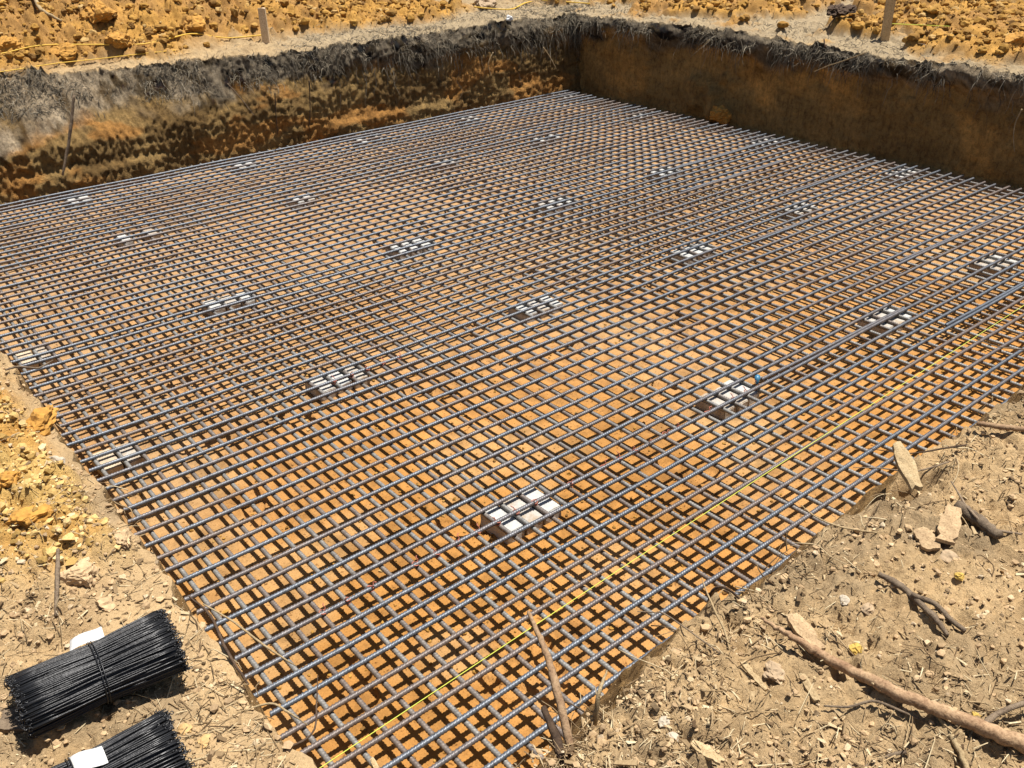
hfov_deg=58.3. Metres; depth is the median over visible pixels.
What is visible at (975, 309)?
lap bar
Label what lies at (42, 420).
clay lump
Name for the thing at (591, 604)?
rebar
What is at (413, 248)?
spacer brick
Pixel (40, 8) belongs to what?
twig
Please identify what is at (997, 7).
clay clods
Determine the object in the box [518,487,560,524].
spacer brick
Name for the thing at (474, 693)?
rebar
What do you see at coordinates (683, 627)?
root
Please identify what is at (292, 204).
spacer brick
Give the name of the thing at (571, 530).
rebar
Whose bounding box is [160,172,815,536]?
rebar
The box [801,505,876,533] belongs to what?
root
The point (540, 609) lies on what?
rebar
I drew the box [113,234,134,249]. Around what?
spacer brick
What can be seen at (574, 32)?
root fringe
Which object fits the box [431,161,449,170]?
spacer brick
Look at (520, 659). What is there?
rebar
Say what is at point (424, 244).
spacer brick
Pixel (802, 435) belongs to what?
rebar
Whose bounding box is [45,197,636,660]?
rebar
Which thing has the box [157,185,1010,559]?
rebar
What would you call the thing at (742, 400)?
spacer brick
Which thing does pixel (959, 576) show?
stone
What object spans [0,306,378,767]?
rebar
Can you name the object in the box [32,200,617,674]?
rebar
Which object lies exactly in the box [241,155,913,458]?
rebar
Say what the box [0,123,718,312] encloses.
rebar
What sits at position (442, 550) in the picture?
rebar
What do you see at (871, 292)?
rebar
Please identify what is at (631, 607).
rebar
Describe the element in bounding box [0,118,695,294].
rebar
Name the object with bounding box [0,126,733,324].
rebar
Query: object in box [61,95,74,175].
hanging root
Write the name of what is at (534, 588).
rebar
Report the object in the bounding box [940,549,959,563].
stone
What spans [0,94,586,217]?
rebar
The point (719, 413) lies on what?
spacer brick
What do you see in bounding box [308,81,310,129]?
hanging root
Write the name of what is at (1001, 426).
twig
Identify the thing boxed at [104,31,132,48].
clay lump
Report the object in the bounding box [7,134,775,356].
rebar
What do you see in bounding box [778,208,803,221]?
spacer brick
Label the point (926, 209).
rebar
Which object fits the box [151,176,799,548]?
rebar
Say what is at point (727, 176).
lap bar
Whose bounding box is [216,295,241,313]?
spacer brick
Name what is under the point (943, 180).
rebar
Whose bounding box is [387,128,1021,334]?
rebar
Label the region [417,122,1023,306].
rebar
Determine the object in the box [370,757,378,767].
split wood
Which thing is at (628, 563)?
string line
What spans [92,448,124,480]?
spacer brick
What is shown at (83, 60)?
string line
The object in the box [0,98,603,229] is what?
rebar
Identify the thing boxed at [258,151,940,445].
rebar
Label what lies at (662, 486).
rebar
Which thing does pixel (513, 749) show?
rebar
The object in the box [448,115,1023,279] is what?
rebar
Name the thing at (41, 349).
spacer brick
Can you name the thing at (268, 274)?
rebar
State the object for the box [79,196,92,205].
spacer brick
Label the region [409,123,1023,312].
rebar
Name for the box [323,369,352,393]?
spacer brick
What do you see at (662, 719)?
stone
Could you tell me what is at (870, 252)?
rebar
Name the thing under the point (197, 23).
clay lump
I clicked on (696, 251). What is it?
spacer brick
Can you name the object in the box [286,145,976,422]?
rebar
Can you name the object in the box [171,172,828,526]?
rebar
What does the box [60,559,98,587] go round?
clay lump
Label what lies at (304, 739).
root
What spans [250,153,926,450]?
rebar
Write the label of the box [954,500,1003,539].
log stub
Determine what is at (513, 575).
rebar
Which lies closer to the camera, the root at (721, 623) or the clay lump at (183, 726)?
the clay lump at (183, 726)
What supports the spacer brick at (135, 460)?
on the pit floor
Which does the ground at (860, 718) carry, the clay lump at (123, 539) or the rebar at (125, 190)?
the clay lump at (123, 539)
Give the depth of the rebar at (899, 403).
5.32 m
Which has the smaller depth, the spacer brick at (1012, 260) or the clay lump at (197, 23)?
the spacer brick at (1012, 260)
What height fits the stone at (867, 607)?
0.023 m
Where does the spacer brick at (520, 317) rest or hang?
on the pit floor
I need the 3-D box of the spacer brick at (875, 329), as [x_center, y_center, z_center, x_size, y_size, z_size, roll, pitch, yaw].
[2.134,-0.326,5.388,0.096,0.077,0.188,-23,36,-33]
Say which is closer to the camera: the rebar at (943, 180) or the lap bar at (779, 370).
the lap bar at (779, 370)
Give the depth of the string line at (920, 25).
8.77 m
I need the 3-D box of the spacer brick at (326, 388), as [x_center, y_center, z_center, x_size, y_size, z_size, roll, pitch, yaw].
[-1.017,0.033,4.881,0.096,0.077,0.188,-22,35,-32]
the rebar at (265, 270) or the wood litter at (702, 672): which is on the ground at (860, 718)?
the wood litter at (702, 672)
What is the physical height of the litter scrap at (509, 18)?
0.069 m
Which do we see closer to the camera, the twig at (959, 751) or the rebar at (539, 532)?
the twig at (959, 751)
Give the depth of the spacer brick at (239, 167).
8.55 m
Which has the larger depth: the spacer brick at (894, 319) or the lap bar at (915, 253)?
the lap bar at (915, 253)
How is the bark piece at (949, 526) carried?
on the ground at (860, 718)
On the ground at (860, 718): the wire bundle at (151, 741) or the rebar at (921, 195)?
the wire bundle at (151, 741)
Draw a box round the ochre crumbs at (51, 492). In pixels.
[0,390,130,583]
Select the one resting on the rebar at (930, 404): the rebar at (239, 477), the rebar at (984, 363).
the rebar at (239, 477)
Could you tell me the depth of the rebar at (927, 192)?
7.97 m
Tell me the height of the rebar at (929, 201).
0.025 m
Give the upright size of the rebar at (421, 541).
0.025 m
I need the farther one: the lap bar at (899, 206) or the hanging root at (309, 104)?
the hanging root at (309, 104)
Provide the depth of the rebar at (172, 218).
7.75 m
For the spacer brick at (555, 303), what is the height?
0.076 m
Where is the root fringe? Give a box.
[0,5,1023,139]
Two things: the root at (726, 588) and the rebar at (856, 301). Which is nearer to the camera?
the root at (726, 588)
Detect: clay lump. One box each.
[0,35,21,54]
[0,471,21,490]
[3,504,53,528]
[26,404,58,435]
[47,42,78,60]
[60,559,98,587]
[79,0,116,23]
[96,596,115,612]
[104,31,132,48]
[113,527,131,548]
[178,723,192,734]
[183,15,205,32]
[197,734,210,748]
[474,0,496,9]
[709,105,731,124]
[1003,31,1023,46]
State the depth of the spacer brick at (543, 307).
5.65 m
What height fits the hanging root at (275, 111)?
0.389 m
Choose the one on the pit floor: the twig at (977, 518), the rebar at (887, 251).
the rebar at (887, 251)
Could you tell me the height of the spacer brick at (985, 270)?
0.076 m
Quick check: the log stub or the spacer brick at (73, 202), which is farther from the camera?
the spacer brick at (73, 202)
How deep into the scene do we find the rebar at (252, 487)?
4.75 m
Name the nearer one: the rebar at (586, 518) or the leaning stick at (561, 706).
the leaning stick at (561, 706)
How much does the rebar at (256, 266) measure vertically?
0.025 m
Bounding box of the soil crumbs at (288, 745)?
[0,367,1023,767]
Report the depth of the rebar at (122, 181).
8.83 m
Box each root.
[5,360,52,370]
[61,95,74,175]
[188,596,248,683]
[203,603,295,665]
[227,83,253,114]
[237,702,307,724]
[274,93,277,134]
[292,675,317,746]
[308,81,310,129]
[637,611,720,653]
[701,578,730,649]
[706,586,749,614]
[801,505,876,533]
[814,52,867,71]
[824,700,918,718]
[853,461,948,471]
[868,443,976,453]
[976,339,1023,349]
[1013,109,1022,151]
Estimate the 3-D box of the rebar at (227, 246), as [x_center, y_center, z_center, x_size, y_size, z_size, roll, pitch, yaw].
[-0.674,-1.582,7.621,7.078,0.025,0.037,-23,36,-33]
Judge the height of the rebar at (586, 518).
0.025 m
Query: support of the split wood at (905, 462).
on the ground at (860, 718)
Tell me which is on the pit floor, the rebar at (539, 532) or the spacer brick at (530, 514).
the spacer brick at (530, 514)
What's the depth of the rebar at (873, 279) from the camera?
6.31 m
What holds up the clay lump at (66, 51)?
on the ground at (860, 718)
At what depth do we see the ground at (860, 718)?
2.32 m
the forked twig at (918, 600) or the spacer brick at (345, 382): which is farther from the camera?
the spacer brick at (345, 382)
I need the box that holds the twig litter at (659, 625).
[3,345,1023,767]
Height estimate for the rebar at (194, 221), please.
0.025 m
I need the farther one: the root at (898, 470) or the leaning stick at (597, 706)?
the root at (898, 470)
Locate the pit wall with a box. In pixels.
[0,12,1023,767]
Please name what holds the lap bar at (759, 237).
on the rebar at (192, 456)
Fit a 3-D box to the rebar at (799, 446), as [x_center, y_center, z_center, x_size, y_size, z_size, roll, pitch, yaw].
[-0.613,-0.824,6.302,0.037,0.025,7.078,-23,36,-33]
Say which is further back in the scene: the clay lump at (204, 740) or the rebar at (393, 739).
the rebar at (393, 739)
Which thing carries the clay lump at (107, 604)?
on the ground at (860, 718)
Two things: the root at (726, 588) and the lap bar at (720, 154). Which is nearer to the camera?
the root at (726, 588)
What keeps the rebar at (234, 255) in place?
on the pit floor
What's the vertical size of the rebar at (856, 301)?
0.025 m
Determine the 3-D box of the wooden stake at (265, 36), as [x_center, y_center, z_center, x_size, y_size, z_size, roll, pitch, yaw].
[-2.508,-3.561,9.318,0.076,0.487,0.044,-1,29,0]
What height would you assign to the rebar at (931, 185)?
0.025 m
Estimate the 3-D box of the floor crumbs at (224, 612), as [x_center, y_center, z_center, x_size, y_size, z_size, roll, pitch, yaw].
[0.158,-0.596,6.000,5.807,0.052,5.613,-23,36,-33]
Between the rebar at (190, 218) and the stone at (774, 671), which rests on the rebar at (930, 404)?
the rebar at (190, 218)
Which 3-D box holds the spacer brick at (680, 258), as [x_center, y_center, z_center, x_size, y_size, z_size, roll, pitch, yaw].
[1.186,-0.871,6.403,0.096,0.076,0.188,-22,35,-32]
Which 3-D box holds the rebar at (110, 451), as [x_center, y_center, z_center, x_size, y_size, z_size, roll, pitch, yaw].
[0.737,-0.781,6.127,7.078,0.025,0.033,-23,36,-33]
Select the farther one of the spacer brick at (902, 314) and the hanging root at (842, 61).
the hanging root at (842, 61)
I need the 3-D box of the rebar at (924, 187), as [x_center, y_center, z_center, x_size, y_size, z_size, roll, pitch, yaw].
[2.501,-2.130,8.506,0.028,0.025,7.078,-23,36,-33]
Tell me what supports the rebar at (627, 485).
on the pit floor
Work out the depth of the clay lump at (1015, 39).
7.78 m
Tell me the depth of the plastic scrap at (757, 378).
4.68 m
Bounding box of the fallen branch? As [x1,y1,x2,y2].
[760,617,1023,753]
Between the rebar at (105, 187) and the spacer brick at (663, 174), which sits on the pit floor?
the spacer brick at (663, 174)
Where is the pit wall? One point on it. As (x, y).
(138, 136)
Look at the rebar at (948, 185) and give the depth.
8.25 m
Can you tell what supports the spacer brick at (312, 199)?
on the pit floor
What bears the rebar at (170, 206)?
on the rebar at (927, 192)
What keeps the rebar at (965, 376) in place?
on the pit floor
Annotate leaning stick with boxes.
[527,611,574,758]
[541,705,567,767]
[593,670,607,725]
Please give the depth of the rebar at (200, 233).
7.35 m
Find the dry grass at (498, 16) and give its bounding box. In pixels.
[2,0,1008,82]
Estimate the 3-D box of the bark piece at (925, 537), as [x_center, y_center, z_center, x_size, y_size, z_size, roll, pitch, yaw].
[1.093,0.408,2.417,0.054,0.021,0.081,-6,29,-8]
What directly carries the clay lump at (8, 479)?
on the ground at (860, 718)
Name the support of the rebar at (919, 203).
on the pit floor
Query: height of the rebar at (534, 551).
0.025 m
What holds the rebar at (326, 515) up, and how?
on the rebar at (479, 537)
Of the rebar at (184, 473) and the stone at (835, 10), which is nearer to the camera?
the rebar at (184, 473)
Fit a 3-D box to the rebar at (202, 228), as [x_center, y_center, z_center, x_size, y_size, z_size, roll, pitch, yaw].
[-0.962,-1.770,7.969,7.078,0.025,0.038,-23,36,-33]
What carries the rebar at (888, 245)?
on the pit floor
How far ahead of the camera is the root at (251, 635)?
2.28 m
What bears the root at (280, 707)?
on the ground at (860, 718)
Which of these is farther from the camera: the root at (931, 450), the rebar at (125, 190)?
the rebar at (125, 190)
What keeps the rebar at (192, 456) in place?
on the rebar at (913, 215)
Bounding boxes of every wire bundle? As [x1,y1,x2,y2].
[3,609,192,738]
[50,708,194,767]
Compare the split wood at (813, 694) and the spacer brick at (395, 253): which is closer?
the split wood at (813, 694)
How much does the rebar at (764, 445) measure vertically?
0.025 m
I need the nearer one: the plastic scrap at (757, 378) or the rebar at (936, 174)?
the plastic scrap at (757, 378)
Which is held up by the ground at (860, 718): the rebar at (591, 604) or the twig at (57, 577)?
the twig at (57, 577)
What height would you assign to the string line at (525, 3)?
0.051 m
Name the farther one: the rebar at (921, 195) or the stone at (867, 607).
the rebar at (921, 195)
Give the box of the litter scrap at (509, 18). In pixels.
[506,15,512,20]
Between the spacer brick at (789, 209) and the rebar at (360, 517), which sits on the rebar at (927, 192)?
the rebar at (360, 517)
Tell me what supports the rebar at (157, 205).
on the rebar at (402, 658)
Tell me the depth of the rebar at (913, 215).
7.43 m
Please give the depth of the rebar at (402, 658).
3.48 m
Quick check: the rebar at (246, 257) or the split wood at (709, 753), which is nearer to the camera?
the split wood at (709, 753)
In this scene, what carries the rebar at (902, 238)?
on the spacer brick at (985, 270)
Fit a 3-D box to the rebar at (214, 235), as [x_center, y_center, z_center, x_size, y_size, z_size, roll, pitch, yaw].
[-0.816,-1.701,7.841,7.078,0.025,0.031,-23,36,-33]
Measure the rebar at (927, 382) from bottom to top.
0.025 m
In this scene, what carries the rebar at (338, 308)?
on the rebar at (927, 192)
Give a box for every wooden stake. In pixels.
[257,7,269,43]
[880,0,895,41]
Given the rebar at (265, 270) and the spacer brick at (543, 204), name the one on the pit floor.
the spacer brick at (543, 204)
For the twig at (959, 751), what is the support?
on the ground at (860, 718)
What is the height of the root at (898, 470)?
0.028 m
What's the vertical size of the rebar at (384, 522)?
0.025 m
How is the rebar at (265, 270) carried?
on the rebar at (927, 192)
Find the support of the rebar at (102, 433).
on the rebar at (402, 658)
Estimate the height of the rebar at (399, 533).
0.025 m
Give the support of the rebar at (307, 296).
on the rebar at (561, 662)
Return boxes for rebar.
[0,90,569,206]
[0,91,575,210]
[0,92,579,213]
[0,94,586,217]
[0,94,592,220]
[0,97,595,224]
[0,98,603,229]
[0,98,610,232]
[0,100,615,236]
[0,102,620,241]
[0,103,628,245]
[0,104,635,249]
[0,105,642,254]
[0,107,646,258]
[0,108,655,263]
[0,110,660,268]
[0,111,669,272]
[0,113,675,278]
[0,114,684,283]
[0,116,691,288]
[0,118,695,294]
[0,119,703,299]
[0,121,708,305]
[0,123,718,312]
[0,124,728,317]
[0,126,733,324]
[0,128,741,331]
[0,130,749,337]
[0,131,760,345]
[0,133,766,351]
[0,213,563,738]
[0,246,513,767]
[0,265,467,767]
[0,289,423,767]
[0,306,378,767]
[0,338,333,765]
[2,229,543,761]
[4,203,583,715]
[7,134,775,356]
[11,136,784,363]
[17,138,792,368]
[19,200,603,695]
[20,140,799,375]
[25,143,809,382]
[29,145,817,389]
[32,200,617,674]
[34,147,827,397]
[40,148,835,403]
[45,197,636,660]
[53,150,848,408]
[56,152,856,418]
[58,195,660,644]
[59,154,868,427]
[61,157,874,436]
[67,159,885,446]
[69,192,676,632]
[74,162,894,453]
[79,188,696,617]
[80,163,906,463]
[88,165,917,472]
[94,188,707,602]
[97,168,929,481]
[103,186,739,595]
[106,170,940,490]
[112,173,951,502]
[116,183,750,582]
[123,175,963,511]
[127,177,973,523]
[127,181,771,574]
[134,181,985,535]
[143,178,785,558]
[144,183,995,547]
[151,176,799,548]
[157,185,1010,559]
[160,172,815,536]
[164,188,1021,572]
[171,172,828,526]
[176,195,1023,584]
[179,167,843,516]
[184,205,1023,601]
[190,165,855,505]
[196,214,1023,614]
[199,163,865,495]
[205,225,1023,631]
[211,160,881,485]
[219,159,891,476]
[219,235,1023,644]
[232,157,896,466]
[234,246,1023,660]
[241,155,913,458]
[244,258,1023,678]
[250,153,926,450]
[253,269,1023,697]
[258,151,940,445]
[267,149,954,437]
[269,283,1023,716]
[278,147,963,429]
[280,296,1023,739]
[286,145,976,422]
[297,144,984,415]
[300,313,1023,753]
[307,142,993,407]
[318,142,1006,400]
[327,140,1013,394]
[327,332,1023,767]
[336,138,1021,386]
[343,136,1023,378]
[352,135,1022,368]
[362,133,1023,360]
[368,131,1023,352]
[376,130,1023,343]
[379,347,1023,767]
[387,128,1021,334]
[392,125,1023,328]
[402,125,1023,321]
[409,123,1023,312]
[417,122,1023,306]
[424,120,1022,297]
[428,366,1023,767]
[432,118,1023,292]
[441,117,1020,284]
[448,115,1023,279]
[454,114,1023,273]
[462,112,1023,267]
[470,111,1021,260]
[473,108,1023,255]
[480,106,1020,248]
[481,396,1010,767]
[488,105,1023,244]
[495,104,1023,239]
[505,104,1023,234]
[511,103,1023,229]
[519,101,1023,224]
[524,100,1023,220]
[532,98,1023,215]
[538,97,1023,211]
[543,96,1022,206]
[549,95,1023,202]
[552,92,1023,199]
[559,91,1023,194]
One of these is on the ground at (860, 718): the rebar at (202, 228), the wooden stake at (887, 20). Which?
the wooden stake at (887, 20)
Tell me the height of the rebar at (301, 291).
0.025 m
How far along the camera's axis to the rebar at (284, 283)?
6.26 m
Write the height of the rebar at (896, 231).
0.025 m
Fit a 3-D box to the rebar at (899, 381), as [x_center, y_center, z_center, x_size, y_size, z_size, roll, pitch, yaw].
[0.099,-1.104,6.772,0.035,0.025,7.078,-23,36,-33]
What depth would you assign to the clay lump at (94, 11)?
8.82 m
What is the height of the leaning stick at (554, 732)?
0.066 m
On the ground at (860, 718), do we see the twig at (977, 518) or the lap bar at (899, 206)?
the twig at (977, 518)
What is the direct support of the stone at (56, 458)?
on the ground at (860, 718)
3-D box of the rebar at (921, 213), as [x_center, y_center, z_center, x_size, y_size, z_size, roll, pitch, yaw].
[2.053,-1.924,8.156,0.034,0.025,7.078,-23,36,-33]
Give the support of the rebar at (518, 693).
on the pit floor
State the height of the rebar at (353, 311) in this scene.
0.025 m
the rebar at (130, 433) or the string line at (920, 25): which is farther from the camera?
the string line at (920, 25)
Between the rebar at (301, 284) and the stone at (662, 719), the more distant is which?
the rebar at (301, 284)
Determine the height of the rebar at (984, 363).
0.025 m
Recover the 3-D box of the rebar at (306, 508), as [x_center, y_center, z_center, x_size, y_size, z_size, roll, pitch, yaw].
[1.386,-0.425,5.461,7.078,0.025,0.030,-23,36,-33]
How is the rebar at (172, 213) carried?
on the pit floor
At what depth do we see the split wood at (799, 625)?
2.16 m
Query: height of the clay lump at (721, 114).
0.208 m
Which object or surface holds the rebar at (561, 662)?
on the pit floor
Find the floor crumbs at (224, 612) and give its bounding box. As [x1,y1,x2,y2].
[0,138,1023,766]
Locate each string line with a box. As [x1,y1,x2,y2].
[0,50,174,71]
[2,33,260,53]
[320,305,1023,767]
[474,0,589,9]
[892,23,949,26]
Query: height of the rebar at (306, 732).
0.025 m
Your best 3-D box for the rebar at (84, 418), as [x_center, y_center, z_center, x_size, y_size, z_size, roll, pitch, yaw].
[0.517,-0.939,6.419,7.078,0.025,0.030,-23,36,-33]
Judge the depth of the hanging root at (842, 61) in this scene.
8.35 m
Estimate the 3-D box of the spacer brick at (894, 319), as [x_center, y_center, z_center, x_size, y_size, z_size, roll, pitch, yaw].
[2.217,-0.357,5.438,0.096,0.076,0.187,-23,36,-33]
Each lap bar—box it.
[676,139,770,166]
[680,159,782,191]
[751,199,860,240]
[761,306,904,380]
[782,161,876,193]
[860,184,954,222]
[898,215,999,261]
[945,281,1023,326]
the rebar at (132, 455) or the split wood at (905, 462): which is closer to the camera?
the split wood at (905, 462)
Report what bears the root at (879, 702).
on the ground at (860, 718)
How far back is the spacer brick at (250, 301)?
5.87 m
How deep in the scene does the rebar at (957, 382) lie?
5.55 m
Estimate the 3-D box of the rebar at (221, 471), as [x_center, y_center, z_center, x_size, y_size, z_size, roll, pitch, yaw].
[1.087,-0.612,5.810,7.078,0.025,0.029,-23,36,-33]
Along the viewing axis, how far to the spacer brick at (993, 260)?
6.13 m
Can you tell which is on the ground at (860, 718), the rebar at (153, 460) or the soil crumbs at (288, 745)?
the soil crumbs at (288, 745)
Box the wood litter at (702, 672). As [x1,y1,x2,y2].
[0,360,1023,767]
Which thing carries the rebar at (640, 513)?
on the pit floor
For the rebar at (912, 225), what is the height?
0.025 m
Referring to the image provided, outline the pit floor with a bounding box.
[0,94,1023,767]
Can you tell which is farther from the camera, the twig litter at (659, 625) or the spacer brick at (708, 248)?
the spacer brick at (708, 248)
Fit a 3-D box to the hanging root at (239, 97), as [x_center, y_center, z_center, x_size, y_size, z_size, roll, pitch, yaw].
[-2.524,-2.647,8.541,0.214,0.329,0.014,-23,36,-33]
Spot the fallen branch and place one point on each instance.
(986, 727)
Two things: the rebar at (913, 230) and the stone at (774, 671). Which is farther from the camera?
the rebar at (913, 230)
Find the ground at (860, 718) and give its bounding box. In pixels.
[0,0,1023,767]
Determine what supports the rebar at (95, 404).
on the rebar at (930, 404)
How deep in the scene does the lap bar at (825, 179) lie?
7.71 m
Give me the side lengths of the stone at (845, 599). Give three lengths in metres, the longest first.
0.029 x 0.028 x 0.020 m
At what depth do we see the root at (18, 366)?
3.52 m
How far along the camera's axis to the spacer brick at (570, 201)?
7.45 m
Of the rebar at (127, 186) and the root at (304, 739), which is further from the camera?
the rebar at (127, 186)
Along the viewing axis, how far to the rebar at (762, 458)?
4.75 m
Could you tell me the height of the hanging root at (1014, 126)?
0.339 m
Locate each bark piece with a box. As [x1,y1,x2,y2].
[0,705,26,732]
[913,526,940,551]
[935,504,961,545]
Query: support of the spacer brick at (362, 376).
on the pit floor
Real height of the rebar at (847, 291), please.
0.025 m
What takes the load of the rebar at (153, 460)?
on the rebar at (930, 404)
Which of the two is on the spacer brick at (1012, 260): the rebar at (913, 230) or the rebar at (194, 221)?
the rebar at (913, 230)
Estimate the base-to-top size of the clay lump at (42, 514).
0.052 m
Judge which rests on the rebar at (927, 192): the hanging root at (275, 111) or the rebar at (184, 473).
the rebar at (184, 473)
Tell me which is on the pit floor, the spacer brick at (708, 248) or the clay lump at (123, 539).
the spacer brick at (708, 248)
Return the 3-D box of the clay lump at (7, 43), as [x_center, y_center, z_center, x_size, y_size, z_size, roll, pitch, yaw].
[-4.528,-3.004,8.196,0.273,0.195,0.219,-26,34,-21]
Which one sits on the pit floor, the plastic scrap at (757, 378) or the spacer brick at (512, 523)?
the spacer brick at (512, 523)
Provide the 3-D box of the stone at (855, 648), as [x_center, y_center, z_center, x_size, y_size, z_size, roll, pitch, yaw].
[0.798,0.616,2.127,0.035,0.026,0.031,-16,33,-25]
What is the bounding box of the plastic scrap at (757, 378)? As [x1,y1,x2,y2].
[755,374,760,383]
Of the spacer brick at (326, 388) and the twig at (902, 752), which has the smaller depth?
the twig at (902, 752)
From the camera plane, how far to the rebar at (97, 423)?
5.50 m
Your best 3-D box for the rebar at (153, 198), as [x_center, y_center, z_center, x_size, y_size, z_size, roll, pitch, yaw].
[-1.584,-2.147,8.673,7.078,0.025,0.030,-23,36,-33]
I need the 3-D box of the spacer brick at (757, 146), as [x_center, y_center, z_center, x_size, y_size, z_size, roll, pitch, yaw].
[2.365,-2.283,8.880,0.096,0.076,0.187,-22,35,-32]
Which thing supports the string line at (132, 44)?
on the ground at (860, 718)
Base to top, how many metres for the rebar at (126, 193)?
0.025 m
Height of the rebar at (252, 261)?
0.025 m
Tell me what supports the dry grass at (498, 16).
on the ground at (860, 718)
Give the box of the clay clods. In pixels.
[0,0,1023,68]
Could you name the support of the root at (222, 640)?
attached to the pit wall
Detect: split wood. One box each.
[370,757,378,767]
[690,740,724,765]
[740,661,767,691]
[786,613,825,649]
[798,673,819,702]
[892,441,922,492]
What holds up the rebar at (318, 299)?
on the rebar at (426, 728)
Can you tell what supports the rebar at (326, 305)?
on the rebar at (347, 733)
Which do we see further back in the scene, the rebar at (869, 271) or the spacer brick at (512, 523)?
the rebar at (869, 271)
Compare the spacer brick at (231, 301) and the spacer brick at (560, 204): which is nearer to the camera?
the spacer brick at (231, 301)
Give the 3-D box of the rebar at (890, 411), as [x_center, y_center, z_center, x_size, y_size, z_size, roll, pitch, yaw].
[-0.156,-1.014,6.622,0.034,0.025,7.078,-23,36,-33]
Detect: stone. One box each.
[49,456,65,462]
[658,716,669,727]
[666,731,679,742]
[763,660,784,684]
[826,3,856,29]
[839,594,849,604]
[849,643,862,654]
[860,602,873,615]
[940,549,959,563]
[954,572,964,580]
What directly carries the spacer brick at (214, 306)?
on the pit floor
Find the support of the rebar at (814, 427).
on the pit floor
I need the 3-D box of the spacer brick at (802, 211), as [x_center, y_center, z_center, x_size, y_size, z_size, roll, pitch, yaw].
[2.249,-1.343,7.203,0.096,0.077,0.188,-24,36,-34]
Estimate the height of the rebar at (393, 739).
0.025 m
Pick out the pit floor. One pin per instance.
(502, 740)
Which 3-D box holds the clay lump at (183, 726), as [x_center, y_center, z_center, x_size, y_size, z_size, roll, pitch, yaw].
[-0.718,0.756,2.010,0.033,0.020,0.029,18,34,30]
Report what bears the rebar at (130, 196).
on the pit floor
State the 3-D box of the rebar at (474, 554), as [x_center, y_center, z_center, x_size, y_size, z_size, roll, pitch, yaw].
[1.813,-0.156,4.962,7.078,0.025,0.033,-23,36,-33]
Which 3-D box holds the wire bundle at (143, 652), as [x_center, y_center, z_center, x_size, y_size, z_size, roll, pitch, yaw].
[-0.931,0.639,2.066,0.360,0.134,0.216,-21,34,-30]
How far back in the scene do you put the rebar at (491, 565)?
3.78 m
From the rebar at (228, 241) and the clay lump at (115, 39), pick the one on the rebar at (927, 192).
the rebar at (228, 241)
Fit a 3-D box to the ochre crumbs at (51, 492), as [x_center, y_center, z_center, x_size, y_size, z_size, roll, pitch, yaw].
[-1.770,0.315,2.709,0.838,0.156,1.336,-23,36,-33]
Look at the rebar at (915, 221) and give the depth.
7.37 m
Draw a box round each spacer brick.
[16,351,39,371]
[32,346,57,365]
[64,198,80,209]
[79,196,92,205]
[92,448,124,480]
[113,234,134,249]
[114,442,146,472]
[139,228,160,243]
[201,299,225,315]
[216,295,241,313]
[230,164,247,173]
[231,291,257,309]
[286,197,304,208]
[302,194,316,205]
[305,377,336,401]
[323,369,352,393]
[338,366,369,388]
[385,245,410,259]
[398,242,421,255]
[412,238,433,252]
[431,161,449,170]
[480,505,524,544]
[502,496,543,534]
[508,305,537,323]
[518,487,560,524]
[529,300,551,318]
[534,203,556,214]
[538,296,562,313]
[546,200,564,210]
[554,197,573,208]
[647,171,667,181]
[668,249,695,263]
[678,246,706,260]
[688,243,715,256]
[695,392,735,419]
[713,386,749,412]
[721,379,759,404]
[746,142,766,151]
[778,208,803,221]
[790,205,811,218]
[857,317,894,335]
[874,312,904,333]
[879,307,912,325]
[881,172,905,183]
[967,261,1002,278]
[979,257,1009,274]
[986,254,1017,271]
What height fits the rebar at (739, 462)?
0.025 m
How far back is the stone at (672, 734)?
1.94 m
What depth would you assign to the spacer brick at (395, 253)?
6.57 m
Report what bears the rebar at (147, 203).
on the rebar at (927, 192)
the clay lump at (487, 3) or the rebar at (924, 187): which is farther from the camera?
the clay lump at (487, 3)
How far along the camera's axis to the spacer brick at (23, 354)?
5.20 m
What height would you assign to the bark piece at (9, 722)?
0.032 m
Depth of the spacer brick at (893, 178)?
7.86 m
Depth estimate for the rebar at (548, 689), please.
3.35 m
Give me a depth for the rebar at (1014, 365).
5.86 m
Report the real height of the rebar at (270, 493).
0.025 m
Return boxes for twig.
[34,0,61,21]
[54,548,60,616]
[864,750,906,765]
[877,572,966,636]
[938,718,969,767]
[951,481,1021,534]
[976,421,1023,431]
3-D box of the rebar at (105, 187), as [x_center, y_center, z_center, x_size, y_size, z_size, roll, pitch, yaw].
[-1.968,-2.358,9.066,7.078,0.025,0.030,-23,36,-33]
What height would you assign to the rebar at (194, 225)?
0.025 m
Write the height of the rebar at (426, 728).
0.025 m
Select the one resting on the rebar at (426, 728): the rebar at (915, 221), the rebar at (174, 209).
the rebar at (174, 209)
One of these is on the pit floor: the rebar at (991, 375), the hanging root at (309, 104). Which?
the rebar at (991, 375)
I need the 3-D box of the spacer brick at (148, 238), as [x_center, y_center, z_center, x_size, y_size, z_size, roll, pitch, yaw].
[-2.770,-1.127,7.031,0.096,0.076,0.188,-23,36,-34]
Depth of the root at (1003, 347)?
3.22 m
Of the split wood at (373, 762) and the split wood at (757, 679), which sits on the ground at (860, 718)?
the split wood at (757, 679)
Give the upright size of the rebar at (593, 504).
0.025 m
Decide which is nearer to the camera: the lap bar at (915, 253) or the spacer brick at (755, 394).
the spacer brick at (755, 394)

